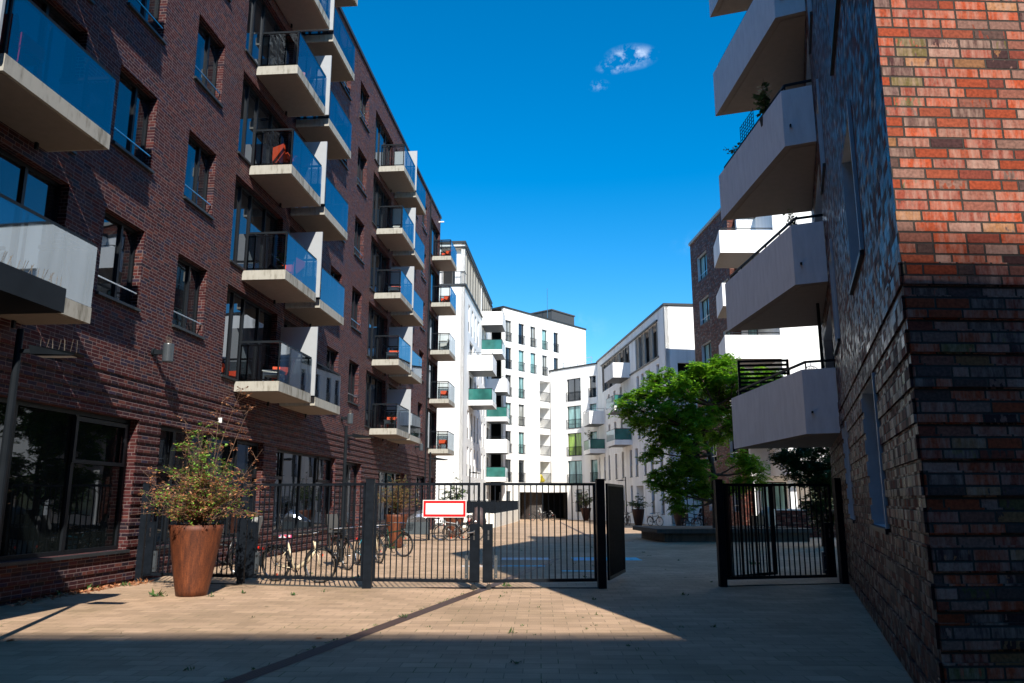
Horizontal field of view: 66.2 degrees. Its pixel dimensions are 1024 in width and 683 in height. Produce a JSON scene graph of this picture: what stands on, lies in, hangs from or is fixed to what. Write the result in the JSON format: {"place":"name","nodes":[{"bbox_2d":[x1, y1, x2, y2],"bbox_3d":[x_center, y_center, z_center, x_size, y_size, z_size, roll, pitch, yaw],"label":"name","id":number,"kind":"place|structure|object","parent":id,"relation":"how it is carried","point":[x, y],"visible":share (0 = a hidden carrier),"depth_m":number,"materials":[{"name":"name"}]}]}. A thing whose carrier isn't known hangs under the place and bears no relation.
{"place":"outdoors","nodes":[
{"label":"outdoors","id":0,"kind":"place"},
{"bbox_2d":[0,14,12,53],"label":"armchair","id":1,"kind":"object","parent":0,"point":[3,29],"visible":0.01,"depth_m":11.80,"materials":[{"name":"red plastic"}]},
{"bbox_2d":[439,470,467,499],"bbox_3d":[-2.749,7.101,37.318,1.450,2.069,1.481,3,-12,-12],"label":"shrub","id":2,"kind":"object","parent":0,"point":[453,497],"visible":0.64,"depth_m":37.13,"materials":[{"name":"green plant"}]},
{"bbox_2d":[0,518,913,682],"bbox_3d":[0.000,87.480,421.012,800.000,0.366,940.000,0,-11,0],"label":"ground","id":3,"kind":"structure","parent":0,"point":[824,633],"depth_m":10.53,"materials":[{"name":"concrete"}]},
{"bbox_2d":[0,328,84,528],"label":"street lamp","id":4,"kind":"object","parent":3,"relation":"on","point":[40,351],"visible":1,"depth_m":9.60,"materials":[{"name":"metal"}]},
{"bbox_2d":[5,578,154,606],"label":"fallen leaves","id":5,"kind":"object","parent":3,"relation":"on","point":[99,588],"visible":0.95,"depth_m":14.40,"materials":[{"name":"brown plant"}]},
{"bbox_2d":[134,482,151,581],"bbox_3d":[-7.800,4.015,16.582,0.146,2.040,0.146,1,-12,-3],"label":"fence post","id":6,"kind":"object","parent":3,"relation":"on","point":[141,546],"visible":0.78,"depth_m":16.51,"materials":[{"name":"metal"}]},
{"bbox_2d":[142,484,242,577],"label":"metal gate","id":7,"kind":"structure","parent":6,"relation":"attached to","point":[150,560],"depth_m":16.37,"materials":[{"name":"metal"}]},
{"bbox_2d":[169,524,223,596],"bbox_3d":[-5.720,3.928,14.121,0.940,1.230,0.940,0,-11,0],"label":"planter","id":8,"kind":"object","parent":3,"relation":"on","point":[194,550],"visible":0.98,"depth_m":13.81,"materials":[{"name":"metal"}]},
{"bbox_2d":[131,386,266,524],"bbox_3d":[-5.738,2.137,14.494,2.500,2.704,1.989,-6,-13,29],"label":"shrub","id":9,"kind":"object","parent":8,"relation":"in","point":[198,503],"visible":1,"depth_m":14.26,"materials":[{"name":"green plant"}]},
{"bbox_2d":[0,0,456,605],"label":"brick building","id":10,"kind":"structure","parent":3,"relation":"on","point":[152,194],"depth_m":19.78,"materials":[{"name":"brick"}]},
{"bbox_2d":[0,148,60,222],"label":"window","id":11,"kind":"structure","parent":10,"relation":"in","point":[20,182],"depth_m":13.68,"materials":[{"name":"glass"}]},
{"bbox_2d":[0,251,66,313],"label":"entrance canopy","id":12,"kind":"object","parent":10,"relation":"attached to","point":[22,292],"visible":1,"depth_m":9.64,"materials":[{"name":"metal"}]},
{"bbox_2d":[4,0,79,154],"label":"window","id":13,"kind":"structure","parent":10,"relation":"in","point":[44,5],"depth_m":14.48,"materials":[{"name":"glass"}]},
{"bbox_2d":[0,397,129,566],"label":"window","id":14,"kind":"structure","parent":10,"relation":"in","point":[53,505],"depth_m":14.34,"materials":[{"name":"glass"}]},
{"bbox_2d":[95,212,140,311],"bbox_3d":[-8.090,-1.648,16.109,0.310,1.790,1.510,-1,-12,5],"label":"window","id":15,"kind":"structure","parent":10,"relation":"in","point":[118,247],"depth_m":16.25,"materials":[{"name":"glass"}]},
{"bbox_2d":[112,71,154,173],"bbox_3d":[-8.090,-4.715,16.732,0.310,1.790,1.510,-1,-12,5],"label":"window","id":16,"kind":"structure","parent":10,"relation":"in","point":[133,105],"depth_m":16.87,"materials":[{"name":"glass"}]},
{"bbox_2d":[127,0,166,44],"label":"window","id":17,"kind":"structure","parent":10,"relation":"in","point":[147,11],"depth_m":17.54,"materials":[{"name":"glass"}]},
{"bbox_2d":[151,336,174,362],"bbox_3d":[-7.652,0.175,17.222,0.465,0.560,0.230,-1,-12,5],"label":"wall lamp","id":18,"kind":"object","parent":10,"relation":"attached to","point":[167,352],"visible":1,"depth_m":17.13,"materials":[{"name":"metal"}]},
{"bbox_2d":[171,257,204,339],"bbox_3d":[-7.850,-1.067,18.965,0.310,1.790,1.520,-1,-12,5],"label":"window","id":19,"kind":"structure","parent":10,"relation":"in","point":[185,311],"depth_m":19.14,"materials":[{"name":"glass"}]},
{"bbox_2d":[183,136,214,219],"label":"window","id":20,"kind":"structure","parent":10,"relation":"in","point":[198,160],"depth_m":19.76,"materials":[{"name":"glass"}]},
{"bbox_2d":[152,426,260,548],"bbox_3d":[-7.680,3.756,20.100,0.310,2.710,5.960,-1,-12,5],"label":"window","id":21,"kind":"structure","parent":10,"relation":"in","point":[245,459],"depth_m":19.81,"materials":[{"name":"glass"}]},
{"bbox_2d":[194,22,223,107],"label":"window","id":22,"kind":"structure","parent":10,"relation":"in","point":[207,53],"depth_m":20.40,"materials":[{"name":"glass"}]},
{"bbox_2d":[221,287,271,380],"bbox_3d":[-7.557,0.031,22.511,0.290,2.530,3.610,-1,-12,5],"label":"window","id":23,"kind":"structure","parent":10,"relation":"in","point":[245,320],"depth_m":22.47,"materials":[{"name":"glass"}]},
{"bbox_2d":[229,180,277,270],"bbox_3d":[-7.557,-3.036,23.135,0.290,2.530,3.610,-1,-12,5],"label":"window","id":24,"kind":"structure","parent":10,"relation":"in","point":[249,214],"depth_m":23.04,"materials":[{"name":"glass"}]},
{"bbox_2d":[237,77,283,165],"bbox_3d":[-7.557,-6.103,23.758,0.290,2.530,3.610,-1,-12,5],"label":"window","id":25,"kind":"structure","parent":10,"relation":"in","point":[255,115],"depth_m":23.48,"materials":[{"name":"glass"}]},
{"bbox_2d":[245,0,288,66],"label":"window","id":26,"kind":"structure","parent":10,"relation":"in","point":[260,19],"depth_m":24.19,"materials":[{"name":"glass"}]},
{"bbox_2d":[262,369,279,380],"bbox_3d":[-6.763,1.052,22.263,0.520,0.440,0.520,0,-11,0],"label":"side table","id":27,"kind":"object","parent":10,"relation":"on","point":[269,373],"visible":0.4,"depth_m":22.05,"materials":[{"name":"white plastic"}]},
{"bbox_2d":[272,144,292,164],"bbox_3d":[-6.759,-5.318,23.395,0.670,0.864,0.625,-8,-14,34],"label":"armchair","id":28,"kind":"object","parent":10,"relation":"on","point":[280,154],"visible":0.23,"depth_m":23.18,"materials":[{"name":"orange fabric"}]},
{"bbox_2d":[271,449,330,535],"bbox_3d":[-7.106,5.180,26.930,0.310,2.640,6.060,-1,-12,5],"label":"window","id":29,"kind":"structure","parent":10,"relation":"in","point":[297,467],"depth_m":26.80,"materials":[{"name":"glass"}]},
{"bbox_2d":[326,348,334,370],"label":"window","id":30,"kind":"structure","parent":10,"relation":"in","point":[330,354],"depth_m":30.39,"materials":[{"name":"glass"}]},
{"bbox_2d":[344,462,356,540],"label":"window","id":31,"kind":"structure","parent":10,"relation":"in","point":[351,468],"depth_m":32.74,"materials":[{"name":"glass"}]},
{"bbox_2d":[347,361,358,406],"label":"window","id":32,"kind":"structure","parent":10,"relation":"in","point":[351,381],"depth_m":33.07,"materials":[{"name":"glass"}]},
{"bbox_2d":[351,289,361,333],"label":"window","id":33,"kind":"structure","parent":10,"relation":"in","point":[354,323],"depth_m":33.68,"materials":[{"name":"glass"}]},
{"bbox_2d":[354,219,364,264],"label":"window","id":34,"kind":"structure","parent":10,"relation":"in","point":[357,253],"depth_m":34.32,"materials":[{"name":"glass"}]},
{"bbox_2d":[357,152,366,197],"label":"window","id":35,"kind":"structure","parent":10,"relation":"in","point":[360,161],"depth_m":34.87,"materials":[{"name":"glass"}]},
{"bbox_2d":[359,88,369,132],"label":"window","id":36,"kind":"structure","parent":10,"relation":"in","point":[362,97],"depth_m":35.51,"materials":[{"name":"glass"}]},
{"bbox_2d":[364,372,381,427],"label":"window","id":37,"kind":"structure","parent":10,"relation":"in","point":[373,385],"depth_m":36.60,"materials":[{"name":"glass"}]},
{"bbox_2d":[367,305,383,358],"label":"window","id":38,"kind":"structure","parent":10,"relation":"in","point":[375,320],"depth_m":37.17,"materials":[{"name":"glass"}]},
{"bbox_2d":[369,240,385,292],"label":"window","id":39,"kind":"structure","parent":10,"relation":"in","point":[378,260],"depth_m":37.73,"materials":[{"name":"glass"}]},
{"bbox_2d":[372,178,387,228],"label":"window","id":40,"kind":"structure","parent":10,"relation":"in","point":[379,198],"depth_m":38.29,"materials":[{"name":"glass"}]},
{"bbox_2d":[374,117,389,165],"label":"window","id":41,"kind":"structure","parent":10,"relation":"in","point":[381,138],"depth_m":38.88,"materials":[{"name":"glass"}]},
{"bbox_2d":[377,470,400,523],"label":"window","id":42,"kind":"structure","parent":10,"relation":"in","point":[384,476],"depth_m":38.54,"materials":[{"name":"glass"}]},
{"bbox_2d":[416,476,423,510],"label":"window","id":43,"kind":"structure","parent":10,"relation":"in","point":[419,479],"depth_m":47.04,"materials":[{"name":"glass"}]},
{"bbox_2d":[426,409,433,448],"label":"window","id":44,"kind":"structure","parent":10,"relation":"in","point":[430,415],"depth_m":50.65,"materials":[{"name":"glass"}]},
{"bbox_2d":[427,360,434,398],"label":"window","id":45,"kind":"structure","parent":10,"relation":"in","point":[431,368],"depth_m":51.28,"materials":[{"name":"glass"}]},
{"bbox_2d":[429,313,435,349],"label":"window","id":46,"kind":"structure","parent":10,"relation":"in","point":[432,323],"depth_m":51.91,"materials":[{"name":"glass"}]},
{"bbox_2d":[430,267,436,302],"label":"window","id":47,"kind":"structure","parent":10,"relation":"in","point":[433,278],"depth_m":52.54,"materials":[{"name":"glass"}]},
{"bbox_2d":[431,222,437,255],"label":"window","id":48,"kind":"structure","parent":10,"relation":"in","point":[434,233],"depth_m":53.18,"materials":[{"name":"glass"}]},
{"bbox_2d":[216,516,262,578],"bbox_3d":[-6.339,4.500,17.150,1.809,1.321,0.656,-1,-8,6],"label":"bicycle","id":49,"kind":"object","parent":3,"relation":"on","point":[231,545],"visible":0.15,"depth_m":17.09,"materials":[{"name":"metal"}]},
{"bbox_2d":[236,482,251,583],"bbox_3d":[-5.500,3.915,16.093,0.146,2.040,0.146,1,-12,-3],"label":"fence post","id":50,"kind":"object","parent":3,"relation":"on","point":[242,550],"visible":0.85,"depth_m":16.01,"materials":[{"name":"metal"}]},
{"bbox_2d":[141,581,361,587],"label":"gate sill","id":51,"kind":"structure","parent":3,"relation":"on","point":[268,584],"depth_m":15.61,"materials":[{"name":"concrete"}]},
{"bbox_2d":[261,531,335,582],"bbox_3d":[-4.484,4.496,16.363,1.829,1.013,0.656,-4,-9,19],"label":"bicycle","id":52,"kind":"object","parent":3,"relation":"on","point":[293,563],"visible":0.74,"depth_m":16.36,"materials":[{"name":"metal"}]},
{"bbox_2d":[326,514,356,569],"bbox_3d":[-4.288,5.016,19.694,0.656,1.321,1.809,3,-11,-28],"label":"bicycle","id":53,"kind":"object","parent":3,"relation":"on","point":[335,537],"visible":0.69,"depth_m":19.85,"materials":[{"name":"metal"}]},
{"bbox_2d":[220,588,487,682],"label":"drain channel","id":54,"kind":"object","parent":3,"relation":"on","point":[253,674],"visible":1,"depth_m":9.19,"materials":[{"name":"metal"}]},
{"bbox_2d":[339,426,373,561],"bbox_3d":[-4.357,4.243,21.996,0.834,3.750,0.260,0,-11,0],"label":"street lamp","id":55,"kind":"object","parent":3,"relation":"on","point":[345,463],"visible":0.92,"depth_m":22.14,"materials":[{"name":"metal"}]},
{"bbox_2d":[362,479,375,588],"bbox_3d":[-2.800,3.746,15.362,0.186,2.080,0.186,1,-12,-3],"label":"fence post","id":56,"kind":"object","parent":3,"relation":"on","point":[368,535],"visible":1,"depth_m":15.28,"materials":[{"name":"metal"}]},
{"bbox_2d":[245,483,365,580],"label":"metal gate","id":57,"kind":"structure","parent":56,"relation":"attached to","point":[252,563],"depth_m":15.75,"materials":[{"name":"metal"}]},
{"bbox_2d":[372,483,479,589],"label":"metal gate","id":58,"kind":"structure","parent":56,"relation":"attached to","point":[474,564],"depth_m":15.16,"materials":[{"name":"metal"}]},
{"bbox_2d":[423,500,466,516],"bbox_3d":[-1.308,3.240,15.208,0.860,0.330,0.017,-1,-12,7],"label":"gate sign","id":59,"kind":"object","parent":58,"relation":"attached to","point":[444,508],"visible":1,"depth_m":15.20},
{"bbox_2d":[1,541,759,682],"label":"weeds","id":60,"kind":"object","parent":3,"relation":"on","point":[160,593],"visible":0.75,"depth_m":13.78,"materials":[{"name":"green plant"}]},
{"bbox_2d":[376,524,386,563],"bbox_3d":[-3.789,5.587,21.726,0.656,1.013,1.809,0,-11,-20],"label":"bicycle","id":61,"kind":"object","parent":3,"relation":"on","point":[377,544],"visible":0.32,"depth_m":21.19,"materials":[{"name":"metal"}]},
{"bbox_2d":[376,522,413,556],"bbox_3d":[-3.696,6.070,24.105,1.809,1.013,0.656,-9,-18,39],"label":"bicycle","id":62,"kind":"object","parent":3,"relation":"on","point":[399,536],"visible":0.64,"depth_m":23.85,"materials":[{"name":"metal"}]},
{"bbox_2d":[386,514,407,547],"bbox_3d":[-4.170,6.817,28.207,0.840,1.180,0.840,0,-11,0],"label":"planter","id":63,"kind":"object","parent":3,"relation":"on","point":[394,525],"visible":0.53,"depth_m":27.94,"materials":[{"name":"ceramic"}]},
{"bbox_2d":[377,472,420,514],"bbox_3d":[-4.171,5.527,28.396,1.854,1.638,1.961,-9,-15,38],"label":"shrub","id":64,"kind":"object","parent":63,"relation":"in","point":[395,497],"visible":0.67,"depth_m":28.34,"materials":[{"name":"green plant"}]},
{"bbox_2d":[405,510,448,540],"bbox_3d":[-3.959,7.792,33.301,2.582,1.299,0.680,1,-12,-4],"label":"cargo bike","id":65,"kind":"object","parent":3,"relation":"on","point":[423,526],"visible":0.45,"depth_m":33.09,"materials":[{"name":"silver metal"}]},
{"bbox_2d":[427,452,447,539],"bbox_3d":[-3.217,6.694,34.049,0.834,3.750,0.260,0,-11,0],"label":"street lamp","id":66,"kind":"object","parent":3,"relation":"on","point":[429,495],"visible":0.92,"depth_m":34.17,"materials":[{"name":"metal"}]},
{"bbox_2d":[431,517,469,539],"bbox_3d":[-2.585,8.072,33.954,1.809,1.013,0.656,-1,-10,4],"label":"bicycle","id":67,"kind":"object","parent":3,"relation":"on","point":[436,524],"visible":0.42,"depth_m":33.92,"materials":[{"name":"metal"}]},
{"bbox_2d":[442,516,482,540],"bbox_3d":[-2.064,7.933,33.267,1.809,1.013,0.656,2,-10,-8],"label":"bicycle","id":68,"kind":"object","parent":3,"relation":"on","point":[458,529],"visible":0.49,"depth_m":33.22,"materials":[{"name":"metal"}]},
{"bbox_2d":[435,241,508,524],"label":"white apartment block","id":69,"kind":"structure","parent":3,"relation":"on","point":[475,413],"depth_m":68.39,"materials":[{"name":"paint"}]},
{"bbox_2d":[371,587,597,587],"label":"gate sill","id":70,"kind":"structure","parent":3,"relation":"on","point":[484,587],"depth_m":15.12,"materials":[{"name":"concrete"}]},
{"bbox_2d":[463,501,517,527],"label":"terrace wall","id":71,"kind":"structure","parent":3,"relation":"on","point":[492,504],"depth_m":56.42,"materials":[{"name":"paint"}]},
{"bbox_2d":[485,558,559,586],"bbox_3d":[0.450,5.578,19.173,0.200,0.001,8.005,-3,-12,13],"label":"drain channel","id":72,"kind":"object","parent":3,"relation":"on","point":[521,573],"visible":0.72,"depth_m":18.71,"materials":[{"name":"metal"}]},
{"bbox_2d":[491,296,585,518],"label":"white rear block","id":73,"kind":"structure","parent":3,"relation":"on","point":[539,345],"depth_m":89.33,"materials":[{"name":"paint"}]},
{"bbox_2d":[519,460,525,481],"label":"window","id":74,"kind":"structure","parent":73,"relation":"in","point":[522,475],"depth_m":86.48,"materials":[{"name":"glass"}]},
{"bbox_2d":[549,357,599,519],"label":"white lower wing","id":75,"kind":"structure","parent":3,"relation":"on","point":[573,393],"depth_m":88.38,"materials":[{"name":"white paint"}]},
{"bbox_2d":[566,378,580,401],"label":"window","id":76,"kind":"structure","parent":75,"relation":"in","point":[574,389],"depth_m":89.23,"materials":[{"name":"glass"}]},
{"bbox_2d":[566,405,581,428],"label":"window","id":77,"kind":"structure","parent":75,"relation":"in","point":[574,412],"depth_m":88.62,"materials":[{"name":"glass"}]},
{"bbox_2d":[567,433,581,455],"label":"window","id":78,"kind":"structure","parent":75,"relation":"in","point":[574,447],"depth_m":88.06,"materials":[{"name":"glass"}]},
{"bbox_2d":[567,460,582,482],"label":"window","id":79,"kind":"structure","parent":75,"relation":"in","point":[575,467],"depth_m":87.37,"materials":[{"name":"glass"}]},
{"bbox_2d":[588,376,596,397],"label":"window","id":80,"kind":"structure","parent":75,"relation":"in","point":[592,390],"depth_m":87.27,"materials":[{"name":"glass"}]},
{"bbox_2d":[595,479,606,588],"bbox_3d":[1.740,3.742,15.342,0.176,2.080,0.176,1,-12,-3],"label":"fence post","id":81,"kind":"object","parent":3,"relation":"on","point":[601,535],"visible":1,"depth_m":15.27,"materials":[{"name":"metal"}]},
{"bbox_2d":[482,483,596,589],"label":"metal gate","id":82,"kind":"structure","parent":81,"relation":"attached to","point":[487,575],"depth_m":15.15,"materials":[{"name":"metal"}]},
{"bbox_2d":[605,483,625,579],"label":"metal gate","id":83,"kind":"structure","parent":81,"relation":"attached to","point":[615,535],"depth_m":16.33,"materials":[{"name":"metal"}]},
{"bbox_2d":[632,509,643,525],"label":"planter","id":84,"kind":"object","parent":3,"relation":"on","point":[638,515],"visible":1,"depth_m":61.15,"materials":[{"name":"ceramic"}]},
{"bbox_2d":[626,493,654,508],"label":"shrub","id":85,"kind":"object","parent":84,"relation":"in","point":[638,504],"visible":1,"depth_m":61.59,"materials":[{"name":"green plant"}]},
{"bbox_2d":[583,303,702,525],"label":"white side wing","id":86,"kind":"structure","parent":3,"relation":"on","point":[658,338],"depth_m":69.64,"materials":[{"name":"white paint"}]},
{"bbox_2d":[713,479,727,586],"bbox_3d":[4.150,3.802,15.636,0.156,2.080,0.156,1,-12,-3],"label":"fence post","id":87,"kind":"object","parent":3,"relation":"on","point":[720,533],"visible":1,"depth_m":15.58,"materials":[{"name":"metal"}]},
{"bbox_2d":[725,486,777,575],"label":"metal gate","id":88,"kind":"structure","parent":87,"relation":"attached to","point":[774,538],"depth_m":16.31,"materials":[{"name":"metal"}]},
{"bbox_2d":[722,483,836,579],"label":"metal gate","id":89,"kind":"structure","parent":87,"relation":"attached to","point":[829,562],"depth_m":15.91,"materials":[{"name":"metal"}]},
{"bbox_2d":[688,208,753,525],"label":"brown brick tower","id":90,"kind":"structure","parent":3,"relation":"on","point":[710,327],"depth_m":50.34,"materials":[{"name":"brick"}]},
{"bbox_2d":[698,253,706,282],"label":"window","id":91,"kind":"structure","parent":90,"relation":"in","point":[703,260],"depth_m":52.59,"materials":[{"name":"glass"}]},
{"bbox_2d":[700,297,709,326],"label":"window","id":92,"kind":"structure","parent":90,"relation":"in","point":[705,304],"depth_m":51.87,"materials":[{"name":"glass"}]},
{"bbox_2d":[633,525,811,541],"bbox_3d":[9.004,8.353,34.201,6.600,0.560,4.200,1,-12,-5],"label":"stone bench","id":93,"kind":"object","parent":3,"relation":"on","point":[683,533],"visible":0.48,"depth_m":32.37,"materials":[{"name":"stone"}]},
{"bbox_2d":[608,353,781,527],"bbox_3d":[8.478,4.175,33.835,8.054,7.608,4.161,3,-12,-15],"label":"tree","id":94,"kind":"object","parent":93,"relation":"on","point":[674,431],"visible":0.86,"depth_m":33.61,"materials":[{"name":"green plant"}]},
{"bbox_2d":[713,211,832,515],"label":"white corner building","id":95,"kind":"structure","parent":3,"relation":"on","point":[742,242],"depth_m":43.43,"materials":[{"name":"paint"}]},
{"bbox_2d":[760,482,787,508],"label":"window","id":96,"kind":"structure","parent":95,"relation":"in","point":[776,487],"depth_m":44.00,"materials":[{"name":"glass"}]},
{"bbox_2d":[728,583,841,586],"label":"gate sill","id":97,"kind":"structure","parent":3,"relation":"on","point":[783,584],"depth_m":15.67,"materials":[{"name":"concrete"}]},
{"bbox_2d":[766,447,834,546],"bbox_3d":[11.644,5.627,29.827,4.085,4.165,2.613,9,-14,-37],"label":"tree","id":98,"kind":"object","parent":3,"relation":"on","point":[807,465],"visible":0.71,"depth_m":29.40,"materials":[{"name":"green plant"}]},
{"bbox_2d":[774,509,835,537],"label":"brick wall","id":99,"kind":"structure","parent":3,"relation":"on","point":[793,518],"depth_m":36.90,"materials":[{"name":"brick"}]},
{"bbox_2d":[831,478,848,583],"bbox_3d":[6.780,3.898,16.208,0.156,2.120,0.156,1,-12,-3],"label":"fence post","id":100,"kind":"object","parent":3,"relation":"on","point":[840,530],"visible":0.85,"depth_m":16.16,"materials":[{"name":"metal"}]},
{"bbox_2d":[709,0,1023,682],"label":"corner brick building","id":101,"kind":"structure","parent":3,"relation":"on","point":[884,144],"depth_m":6.80,"materials":[{"name":"brick"}]},
{"bbox_2d":[740,108,753,143],"bbox_3d":[5.865,-5.225,19.581,0.012,0.756,1.006,0,-12,-2],"label":"trellis","id":102,"kind":"object","parent":101,"relation":"attached to","point":[745,125],"visible":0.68,"depth_m":19.58,"materials":[{"name":"metal"}]},
{"bbox_2d":[751,82,771,126],"bbox_3d":[5.871,-5.559,18.375,0.533,1.118,0.544,6,-13,-26],"label":"potted plant","id":103,"kind":"object","parent":101,"relation":"on","point":[764,103],"visible":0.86,"depth_m":18.32,"materials":[{"name":"green plant"}]},
{"bbox_2d":[737,359,788,394],"bbox_3d":[6.429,1.402,19.942,1.270,1.900,0.050,-2,-12,8],"label":"slatted screen","id":104,"kind":"object","parent":101,"relation":"on","point":[740,378],"visible":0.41,"depth_m":20.07,"materials":[{"name":"metal"}]},
{"bbox_2d":[816,303,823,367],"bbox_3d":[6.786,0.013,17.250,0.067,1.750,0.070,0,-11,0],"label":"downpipe","id":105,"kind":"object","parent":101,"relation":"attached to","point":[819,333],"visible":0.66,"depth_m":17.26,"materials":[{"name":"metal"}]},
{"bbox_2d":[830,0,839,75],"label":"window","id":106,"kind":"structure","parent":101,"relation":"in","point":[837,2],"depth_m":10.46,"materials":[{"name":"glass"}]},
{"bbox_2d":[849,250,863,294],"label":"window","id":107,"kind":"structure","parent":101,"relation":"in","point":[860,257],"depth_m":9.68,"materials":[{"name":"glass"}]},
{"bbox_2d":[342,0,761,363],"label":"sky","id":108,"kind":"structure","parent":0,"point":[574,148],"materials":[{"name":"blue"}]},
{"bbox_2d":[748,506,775,525],"bbox_3d":[11.339,8.195,35.611,1.484,1.434,0.842,3,-12,-15],"label":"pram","id":109,"kind":"object","parent":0,"point":[762,517],"visible":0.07,"depth_m":35.42,"materials":[{"name":"fabric"}]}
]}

